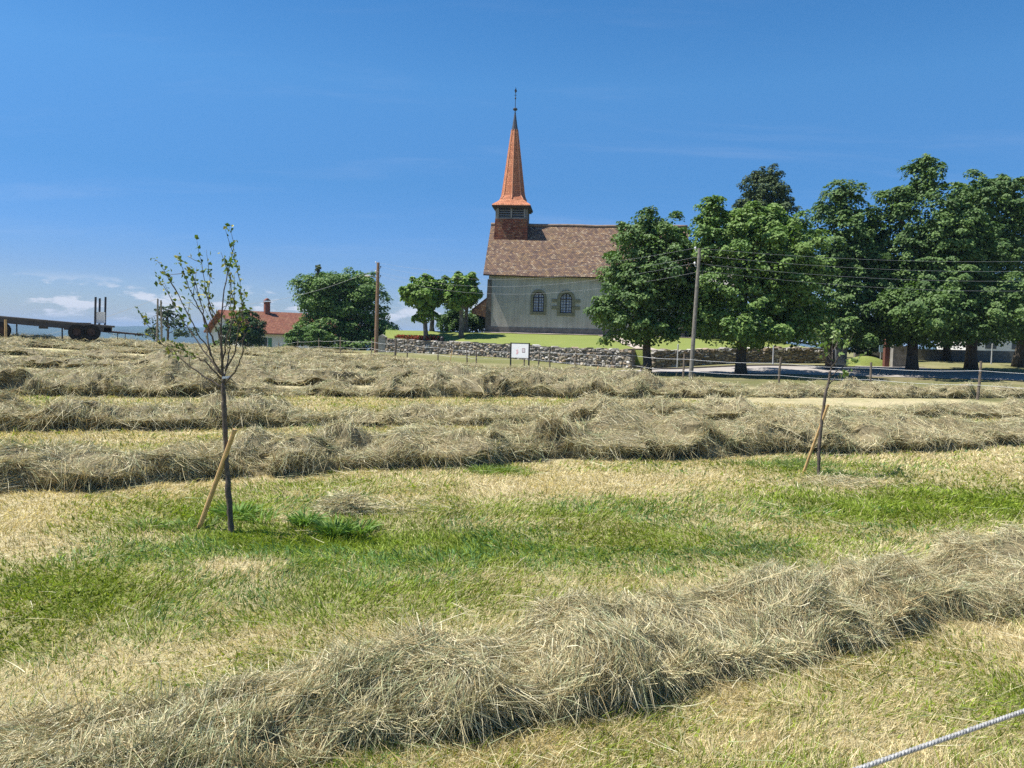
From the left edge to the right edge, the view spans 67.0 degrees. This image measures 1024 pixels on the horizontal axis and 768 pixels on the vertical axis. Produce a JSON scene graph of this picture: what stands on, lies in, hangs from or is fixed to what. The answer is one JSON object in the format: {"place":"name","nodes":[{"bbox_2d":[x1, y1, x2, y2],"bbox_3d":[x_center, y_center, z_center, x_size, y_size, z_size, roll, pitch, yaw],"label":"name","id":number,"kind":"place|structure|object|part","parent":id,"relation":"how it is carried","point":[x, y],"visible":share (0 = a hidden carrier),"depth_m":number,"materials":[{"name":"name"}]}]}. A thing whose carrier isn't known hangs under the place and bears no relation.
{"place":"outdoors","nodes":[
{"label":"outdoors","id":0,"kind":"place"},
{"bbox_2d":[8,324,934,350],"bbox_3d":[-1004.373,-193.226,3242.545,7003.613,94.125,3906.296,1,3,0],"label":"hills","id":1,"kind":"structure","parent":0,"point":[27,329],"depth_m":2764.80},
{"bbox_2d":[0,346,1023,767],"bbox_3d":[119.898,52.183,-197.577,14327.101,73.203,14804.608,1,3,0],"label":"ground","id":2,"kind":"structure","parent":0,"point":[754,380],"depth_m":5.17,"materials":[{"name":"beige plant"}]},
{"bbox_2d":[4,319,6,338],"bbox_3d":[-22.876,-2.255,34.961,0.114,1.320,0.114,1,3,0],"label":"fence post","id":3,"kind":"object","parent":2,"relation":"on","point":[5,327],"visible":0.59,"depth_m":34.91,"materials":[{"name":"brown wood"}]},
{"bbox_2d":[0,297,146,339],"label":"hay wagon","id":4,"kind":"object","parent":2,"relation":"on","point":[80,331],"visible":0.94,"depth_m":39.62,"materials":[{"name":"brown wood"}]},
{"bbox_2d":[156,298,162,342],"bbox_3d":[-27.293,-4.512,59.877,0.562,4.273,0.162,1,3,0],"label":"utility pole","id":5,"kind":"object","parent":2,"relation":"on","point":[161,327],"visible":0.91,"depth_m":59.80,"materials":[{"name":"grey wood"}]},
{"bbox_2d":[135,305,199,340],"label":"larch tree","id":6,"kind":"object","parent":2,"relation":"on","point":[168,313],"visible":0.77,"depth_m":67.62,"materials":[{"name":"green plant"}]},
{"bbox_2d":[127,514,221,531],"bbox_3d":[-2.708,1.120,6.230,0.752,0.092,0.420,0,4,-18],"label":"weed clump","id":7,"kind":"object","parent":2,"relation":"on","point":[163,523],"visible":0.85,"depth_m":6.25,"materials":[{"name":"green plant"}]},
{"bbox_2d":[135,223,251,532],"bbox_3d":[-2.449,-0.024,6.005,0.738,2.524,0.950,-1,4,-36],"label":"young tree","id":8,"kind":"object","parent":2,"relation":"on","point":[228,493],"visible":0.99,"depth_m":6.07,"materials":[{"name":"green plant"}]},
{"bbox_2d":[19,331,405,358],"bbox_3d":[-23.304,-1.173,22.121,40.534,1.773,49.902,1,3,-7],"label":"hay windrow","id":9,"kind":"object","parent":2,"relation":"on","point":[276,351],"visible":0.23,"depth_m":46.55,"materials":[{"name":"plant"}]},
{"bbox_2d":[197,428,236,528],"bbox_3d":[-2.358,0.783,6.158,0.442,0.894,0.039,3,4,26],"label":"stake","id":10,"kind":"object","parent":2,"relation":"on","point":[216,481],"visible":0.85,"depth_m":6.14,"materials":[{"name":"brown wood"}]},
{"bbox_2d":[1,332,454,362],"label":"hay windrow","id":11,"kind":"object","parent":2,"relation":"on","point":[145,344],"visible":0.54,"depth_m":40.53,"materials":[{"name":"plant"}]},
{"bbox_2d":[215,310,266,347],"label":"shrub","id":12,"kind":"object","parent":2,"relation":"on","point":[252,336],"visible":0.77,"depth_m":79.24,"materials":[{"name":"green plant"}]},
{"bbox_2d":[208,498,285,522],"bbox_3d":[-2.270,1.082,6.655,0.837,0.141,0.636,3,4,23],"label":"weed clump","id":13,"kind":"object","parent":2,"relation":"on","point":[249,512],"visible":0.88,"depth_m":6.64,"materials":[{"name":"green plant"}]},
{"bbox_2d":[137,339,362,352],"bbox_3d":[-12.698,-1.500,35.243,29.987,1.382,68.701,-2,5,-43],"label":"hay windrow","id":14,"kind":"object","parent":2,"relation":"on","point":[333,350],"visible":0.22,"depth_m":52.73,"materials":[{"name":"plant"}]},
{"bbox_2d":[0,334,513,369],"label":"hay windrow","id":15,"kind":"object","parent":2,"relation":"on","point":[59,345],"visible":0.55,"depth_m":35.44,"materials":[{"name":"plant"}]},
{"bbox_2d":[0,337,558,371],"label":"hay windrow","id":16,"kind":"object","parent":2,"relation":"on","point":[18,349],"visible":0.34,"depth_m":30.79,"materials":[{"name":"plant"}]},
{"bbox_2d":[203,298,365,350],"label":"farmhouse","id":17,"kind":"object","parent":2,"relation":"on","point":[278,325],"visible":0.22,"depth_m":106.15,"materials":[{"name":"white paint"}]},
{"bbox_2d":[255,338,271,347],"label":"window","id":18,"kind":"structure","parent":17,"relation":"in","point":[268,341],"depth_m":102.95,"materials":[{"name":"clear glass"}]},
{"bbox_2d":[279,507,330,525],"bbox_3d":[-1.742,1.111,6.521,0.480,0.126,0.457,-2,5,-41],"label":"weed clump","id":19,"kind":"object","parent":2,"relation":"on","point":[297,520],"visible":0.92,"depth_m":6.49,"materials":[{"name":"green plant"}]},
{"bbox_2d":[282,325,335,347],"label":"shrub","id":20,"kind":"object","parent":2,"relation":"on","point":[308,336],"visible":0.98,"depth_m":69.70,"materials":[{"name":"green plant"}]},
{"bbox_2d":[313,264,323,347],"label":"spruce tree","id":21,"kind":"object","parent":2,"relation":"on","point":[318,268],"visible":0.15,"depth_m":91.19,"materials":[{"name":"green plant"}]},
{"bbox_2d":[0,348,661,378],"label":"hay windrow","id":22,"kind":"object","parent":2,"relation":"on","point":[41,360],"visible":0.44,"depth_m":27.40,"materials":[{"name":"plant"}]},
{"bbox_2d":[286,266,401,350],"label":"walnut tree","id":23,"kind":"object","parent":2,"relation":"on","point":[351,300],"visible":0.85,"depth_m":73.32,"materials":[{"name":"green plant"}]},
{"bbox_2d":[310,511,385,536],"bbox_3d":[-1.324,1.142,6.208,0.666,0.165,0.560,1,3,0],"label":"weed clump","id":24,"kind":"object","parent":2,"relation":"on","point":[327,528],"visible":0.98,"depth_m":6.20,"materials":[{"name":"green plant"}]},
{"bbox_2d":[364,261,380,352],"bbox_3d":[-10.033,-5.413,55.603,1.169,6.796,0.331,-1,4,-33],"label":"utility pole","id":25,"kind":"object","parent":2,"relation":"on","point":[377,277],"visible":1,"depth_m":55.69,"materials":[{"name":"brown wood"}]},
{"bbox_2d":[165,268,376,305],"bbox_3d":[-18.251,-7.242,57.698,18.018,3.053,0.019,2,3,13],"label":"power line","id":26,"kind":"object","parent":25,"relation":"attached to","point":[289,297],"visible":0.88,"depth_m":57.18,"materials":[{"name":"black metal"}]},
{"bbox_2d":[377,248,692,271],"bbox_3d":[-0.993,-7.093,44.296,0.008,1.545,28.786,-1,4,-38],"label":"power line","id":27,"kind":"object","parent":25,"relation":"attached to","point":[554,268],"visible":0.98,"depth_m":39.58,"materials":[{"name":"black metal"}]},
{"bbox_2d":[380,263,692,286],"bbox_3d":[-1.011,-6.364,44.340,0.008,1.726,28.786,-1,4,-38],"label":"power line","id":28,"kind":"object","parent":25,"relation":"attached to","point":[534,285],"visible":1,"depth_m":43.27,"materials":[{"name":"grey metal"}]},
{"bbox_2d":[383,257,694,278],"bbox_3d":[-0.642,-6.720,44.318,0.008,1.634,28.786,-1,4,-38],"label":"power line","id":29,"kind":"object","parent":25,"relation":"attached to","point":[549,277],"visible":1,"depth_m":39.87,"materials":[{"name":"grey metal"}]},
{"bbox_2d":[389,272,694,293],"bbox_3d":[-0.660,-5.989,44.361,0.008,1.819,28.786,-1,4,-38],"label":"power line","id":30,"kind":"object","parent":25,"relation":"attached to","point":[541,293],"visible":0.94,"depth_m":40.54,"materials":[{"name":"grey metal"}]},
{"bbox_2d":[0,353,747,388],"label":"hay windrow","id":31,"kind":"object","parent":2,"relation":"on","point":[302,376],"visible":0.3,"depth_m":23.98,"materials":[{"name":"plant"}]},
{"bbox_2d":[378,334,386,351],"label":"wall pillar","id":32,"kind":"structure","parent":2,"relation":"on","point":[381,339],"depth_m":60.76,"materials":[{"name":"stone"}]},
{"bbox_2d":[307,485,578,517],"bbox_3d":[-0.643,1.054,6.998,2.559,0.223,0.716,1,3,0],"label":"hay heap","id":33,"kind":"object","parent":2,"relation":"on","point":[343,502],"visible":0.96,"depth_m":6.90,"materials":[{"name":"plant"}]},
{"bbox_2d":[460,463,538,474],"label":"grass tuft","id":34,"kind":"object","parent":2,"relation":"on","point":[487,469],"visible":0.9,"depth_m":9.17,"materials":[{"name":"green plant"}]},
{"bbox_2d":[384,338,635,368],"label":"stone wall","id":35,"kind":"structure","parent":2,"relation":"on","point":[614,356],"depth_m":50.44,"materials":[{"name":"grey stone"}]},
{"bbox_2d":[0,510,1023,767],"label":"hay windrow","id":36,"kind":"object","parent":2,"relation":"on","point":[572,650],"visible":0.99,"depth_m":3.32,"materials":[{"name":"plant"}]},
{"bbox_2d":[0,395,1023,494],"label":"hay windrow","id":37,"kind":"object","parent":2,"relation":"on","point":[615,432],"visible":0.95,"depth_m":10.05,"materials":[{"name":"plant"}]},
{"bbox_2d":[0,351,1023,398],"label":"hay windrow","id":38,"kind":"object","parent":2,"relation":"on","point":[167,377],"visible":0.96,"depth_m":20.37,"materials":[{"name":"plant"}]},
{"bbox_2d":[0,377,1023,432],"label":"hay windrow","id":39,"kind":"object","parent":2,"relation":"on","point":[253,410],"visible":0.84,"depth_m":13.53,"materials":[{"name":"plant"}]},
{"bbox_2d":[0,367,1023,767],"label":"loose hay","id":40,"kind":"object","parent":2,"relation":"on","point":[526,613],"visible":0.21,"depth_m":3.83,"materials":[{"name":"plant"}]},
{"bbox_2d":[510,342,529,365],"bbox_3d":[0.439,-1.590,43.332,1.352,1.440,0.118,4,4,35],"label":"info board","id":41,"kind":"object","parent":2,"relation":"on","point":[519,350],"visible":0.94,"depth_m":43.28,"materials":[{"name":"metal"}]},
{"bbox_2d":[631,348,652,368],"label":"stone steps","id":42,"kind":"structure","parent":2,"relation":"on","point":[636,367],"depth_m":44.46,"materials":[{"name":"grey stone"}]},
{"bbox_2d":[278,337,1023,399],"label":"wire fence","id":43,"kind":"object","parent":2,"relation":"on","point":[869,379],"visible":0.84,"depth_m":34.20,"materials":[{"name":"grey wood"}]},
{"bbox_2d":[583,205,720,372],"bbox_3d":[6.887,-4.537,37.736,7.030,8.340,5.307,1,3,0],"label":"maple tree","id":44,"kind":"object","parent":2,"relation":"on","point":[643,303],"visible":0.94,"depth_m":36.87,"materials":[{"name":"green plant"}]},
{"bbox_2d":[677,344,678,367],"bbox_3d":[9.306,-1.506,43.474,0.076,1.470,0.076,1,3,0],"label":"marker post","id":45,"kind":"object","parent":2,"relation":"on","point":[677,353],"visible":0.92,"depth_m":43.43,"materials":[{"name":"metal"}]},
{"bbox_2d":[688,247,703,379],"bbox_3d":[7.906,-2.920,33.150,0.484,5.878,0.190,1,3,0],"label":"utility pole","id":46,"kind":"object","parent":2,"relation":"on","point":[692,353],"visible":0.98,"depth_m":33.09,"materials":[{"name":"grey wood"}]},
{"bbox_2d":[706,264,939,280],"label":"power line","id":47,"kind":"object","parent":46,"relation":"attached to","point":[827,275],"visible":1,"depth_m":34.12,"materials":[{"name":"black metal"}]},
{"bbox_2d":[707,271,955,290],"bbox_3d":[21.227,-4.745,35.388,26.575,1.047,0.008,1,3,-10],"label":"power line","id":48,"kind":"object","parent":46,"relation":"attached to","point":[833,284],"visible":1,"depth_m":34.15,"materials":[{"name":"black metal"}]},
{"bbox_2d":[701,248,1014,261],"bbox_3d":[21.024,-6.060,35.310,26.822,1.203,0.008,1,3,-10],"label":"power line","id":49,"kind":"object","parent":46,"relation":"attached to","point":[870,259],"visible":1,"depth_m":34.67,"materials":[{"name":"black metal"}]},
{"bbox_2d":[710,256,1011,271],"bbox_3d":[21.212,-5.624,35.335,26.503,1.142,0.008,1,3,-10],"label":"power line","id":50,"kind":"object","parent":46,"relation":"attached to","point":[916,270],"visible":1,"depth_m":35.29,"materials":[{"name":"black metal"}]},
{"bbox_2d":[677,538,785,558],"bbox_3d":[1.698,1.259,5.936,0.905,0.061,0.485,0,4,-27],"label":"grass tuft","id":51,"kind":"object","parent":2,"relation":"on","point":[737,547],"visible":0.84,"depth_m":5.97,"materials":[{"name":"green plant"}]},
{"bbox_2d":[651,346,825,367],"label":"stone wall","id":52,"kind":"structure","parent":2,"relation":"on","point":[725,355],"depth_m":46.55,"materials":[{"name":"grey stone"}]},
{"bbox_2d":[640,364,842,369],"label":"kerb","id":53,"kind":"structure","parent":2,"relation":"on","point":[747,365],"depth_m":43.44,"materials":[{"name":"concrete"}]},
{"bbox_2d":[664,195,841,374],"bbox_3d":[11.563,-4.715,37.882,7.956,8.847,7.556,4,4,35],"label":"maple tree","id":54,"kind":"object","parent":2,"relation":"on","point":[742,232],"visible":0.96,"depth_m":36.72,"materials":[{"name":"green plant"}]},
{"bbox_2d":[727,163,806,302],"bbox_3d":[20.209,-9.691,61.218,7.224,15.141,7.547,1,3,0],"label":"tree","id":55,"kind":"object","parent":2,"relation":"on","point":[766,186],"visible":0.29,"depth_m":60.08,"materials":[{"name":"green plant"}]},
{"bbox_2d":[720,455,843,470],"bbox_3d":[3.550,1.018,10.087,1.677,0.148,0.929,1,3,0],"label":"grass tuft","id":56,"kind":"object","parent":2,"relation":"on","point":[780,462],"visible":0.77,"depth_m":10.14,"materials":[{"name":"green plant"}]},
{"bbox_2d":[803,404,828,470],"bbox_3d":[3.726,0.706,9.520,0.034,0.949,0.354,-1,4,-32],"label":"stake","id":57,"kind":"object","parent":2,"relation":"on","point":[814,442],"visible":0.85,"depth_m":9.51,"materials":[{"name":"brown wood"}]},
{"bbox_2d":[681,303,988,359],"bbox_3d":[22.657,-3.830,56.387,22.314,4.284,9.794,3,4,19],"label":"hedge","id":58,"kind":"object","parent":2,"relation":"on","point":[853,348],"visible":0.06,"depth_m":54.57,"materials":[{"name":"green plant"}]},
{"bbox_2d":[798,464,875,478],"bbox_3d":[4.014,1.078,9.532,0.962,0.109,0.794,2,3,13],"label":"grass tuft","id":59,"kind":"object","parent":2,"relation":"on","point":[846,473],"visible":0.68,"depth_m":9.48,"materials":[{"name":"green plant"}]},
{"bbox_2d":[811,322,866,475],"bbox_3d":[3.962,0.221,9.455,0.549,1.939,0.792,4,4,38],"label":"young tree","id":60,"kind":"object","parent":2,"relation":"on","point":[837,333],"visible":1,"depth_m":9.42,"materials":[{"name":"green plant"}]},
{"bbox_2d":[798,179,903,368],"bbox_3d":[18.538,-5.948,42.421,6.150,10.533,6.679,1,3,0],"label":"maple tree","id":61,"kind":"object","parent":2,"relation":"on","point":[858,246],"visible":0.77,"depth_m":41.43,"materials":[{"name":"green plant"}]},
{"bbox_2d":[848,356,889,365],"bbox_3d":[21.751,-1.398,47.569,3.000,0.644,2.000,1,3,0],"label":"grass mound","id":62,"kind":"object","parent":2,"relation":"on","point":[866,360],"depth_m":46.91,"materials":[{"name":"green plant"}]},
{"bbox_2d":[799,470,952,488],"bbox_3d":[4.330,1.103,9.041,2.066,0.124,0.915,1,3,0],"label":"hay heap","id":63,"kind":"object","parent":2,"relation":"on","point":[837,481],"visible":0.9,"depth_m":8.98,"materials":[{"name":"plant"}]},
{"bbox_2d":[879,345,882,358],"bbox_3d":[22.929,-1.747,48.132,0.240,1.380,0.078,1,3,0],"label":"sign","id":64,"kind":"object","parent":2,"relation":"on","point":[880,349],"visible":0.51,"depth_m":48.07,"materials":[{"name":"metal"}]},
{"bbox_2d":[882,339,889,366],"bbox_3d":[22.471,-1.861,46.439,0.360,1.880,0.360,1,3,0],"label":"gate post","id":65,"kind":"object","parent":2,"relation":"on","point":[886,356],"visible":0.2,"depth_m":46.32,"materials":[{"name":"brown brick"}]},
{"bbox_2d":[890,345,906,366],"bbox_3d":[23.908,-1.637,47.227,1.993,1.400,0.332,0,4,-19],"label":"utility box","id":66,"kind":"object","parent":2,"relation":"on","point":[898,356],"depth_m":46.92,"materials":[{"name":"grey metal"}]},
{"bbox_2d":[851,153,1012,370],"bbox_3d":[22.426,-6.415,41.094,8.470,11.780,9.384,1,3,0],"label":"maple tree","id":67,"kind":"object","parent":2,"relation":"on","point":[916,314],"visible":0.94,"depth_m":40.69,"materials":[{"name":"green plant"}]},
{"bbox_2d":[853,348,1013,362],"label":"garden wall","id":68,"kind":"structure","parent":2,"relation":"on","point":[959,355],"depth_m":57.93,"materials":[{"name":"stone"}]},
{"bbox_2d":[912,282,1000,360],"bbox_3d":[32.322,-5.987,57.447,7.688,8.772,7.866,1,3,0],"label":"maple tree","id":69,"kind":"object","parent":2,"relation":"on","point":[947,356],"depth_m":57.66,"materials":[{"name":"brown plant"}]},
{"bbox_2d":[924,168,1023,368],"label":"maple tree","id":70,"kind":"object","parent":2,"relation":"on","point":[997,309],"visible":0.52,"depth_m":42.62,"materials":[{"name":"green plant"}]},
{"bbox_2d":[937,339,1016,350],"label":"white house","id":71,"kind":"structure","parent":2,"relation":"on","point":[1008,347],"depth_m":75.85,"materials":[{"name":"paint"}]},
{"bbox_2d":[985,339,996,348],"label":"window","id":72,"kind":"structure","parent":71,"relation":"in","point":[988,346],"depth_m":75.84,"materials":[{"name":"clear glass"}]},
{"bbox_2d":[984,281,1010,342],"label":"maple tree","id":73,"kind":"object","parent":2,"relation":"on","point":[1002,335],"visible":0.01,"depth_m":60.72,"materials":[{"name":"green plant"}]},
{"bbox_2d":[992,192,1023,366],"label":"maple tree","id":74,"kind":"object","parent":2,"relation":"on","point":[1018,359],"visible":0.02,"depth_m":49.62,"materials":[{"name":"green plant"}]},
{"bbox_2d":[0,0,1023,345],"label":"sky","id":75,"kind":"structure","parent":0,"point":[336,135],"materials":[{"name":"blue"}]},
{"bbox_2d":[385,330,804,364],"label":"lawn","id":76,"kind":"structure","parent":0,"point":[567,341],"depth_m":56.16,"materials":[{"name":"green plant"}]},
{"bbox_2d":[394,334,441,340],"bbox_3d":[-7.179,-3.564,59.685,4.924,0.499,0.948,4,4,39],"label":"flower bed","id":77,"kind":"object","parent":76,"relation":"on","point":[430,337],"visible":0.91,"depth_m":59.30,"materials":[{"name":"red plant"}]},
{"bbox_2d":[398,273,440,339],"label":"plane tree","id":78,"kind":"object","parent":76,"relation":"on","point":[419,294],"visible":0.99,"depth_m":57.97,"materials":[{"name":"green plant"}]},
{"bbox_2d":[429,279,441,330],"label":"plane tree","id":79,"kind":"object","parent":76,"relation":"on","point":[431,327],"visible":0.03,"depth_m":61.65,"materials":[{"name":"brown plant"}]},
{"bbox_2d":[435,305,484,331],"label":"shrub","id":80,"kind":"object","parent":76,"relation":"on","point":[449,320],"visible":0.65,"depth_m":65.32,"materials":[{"name":"green plant"}]},
{"bbox_2d":[437,271,483,337],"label":"plane tree","id":81,"kind":"object","parent":76,"relation":"on","point":[454,299],"visible":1,"depth_m":58.11,"materials":[{"name":"green plant"}]},
{"bbox_2d":[455,283,479,331],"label":"plane tree","id":82,"kind":"object","parent":76,"relation":"on","point":[475,302],"visible":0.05,"depth_m":62.19,"materials":[{"name":"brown plant"}]},
{"bbox_2d":[492,332,698,337],"bbox_3d":[5.961,-3.882,60.899,18.000,0.072,1.149,2,3,5],"label":"gravel strip","id":83,"kind":"object","parent":76,"relation":"on","point":[550,333],"visible":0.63,"depth_m":61.27,"materials":[{"name":"grey gravel"}]},
{"bbox_2d":[472,89,736,337],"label":"church","id":84,"kind":"structure","parent":76,"relation":"on","point":[519,245],"depth_m":62.01,"materials":[{"name":"paint"}]},
{"bbox_2d":[533,292,543,311],"bbox_3d":[2.126,-6.562,61.825,0.860,1.574,0.080,2,3,5],"label":"window","id":85,"kind":"structure","parent":84,"relation":"in","point":[538,299],"depth_m":61.85,"materials":[{"name":"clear glass"}]},
{"bbox_2d":[560,293,571,312],"bbox_3d":[4.308,-6.441,61.638,0.920,1.569,0.080,2,3,5],"label":"window","id":86,"kind":"structure","parent":84,"relation":"in","point":[566,299],"depth_m":61.65,"materials":[{"name":"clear glass"}]},
{"bbox_2d":[613,337,657,349],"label":"path","id":87,"kind":"structure","parent":0,"point":[636,346],"depth_m":50.48,"materials":[{"name":"beige gravel"}]},
{"bbox_2d":[618,366,1023,379],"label":"road","id":88,"kind":"structure","parent":0,"point":[882,371],"depth_m":41.28,"materials":[{"name":"grey asphalt"}]},
{"bbox_2d":[835,347,847,366],"bbox_3d":[19.298,-1.622,45.556,0.740,1.160,0.460,1,3,0],"label":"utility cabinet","id":89,"kind":"object","parent":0,"point":[841,359],"visible":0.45,"depth_m":45.34,"materials":[{"name":"grey metal"}]},
{"bbox_3d":[19.297,-1.590,45.344,0.600,0.960,0.024,1,3,0],"label":"door","id":90,"kind":"part","parent":89,"relation":"part of","materials":[{"name":"grey metal"}]},
{"bbox_2d":[853,708,1023,767],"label":"fence rope","id":91,"kind":"object","parent":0,"point":[902,753],"visible":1,"depth_m":0.80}
]}

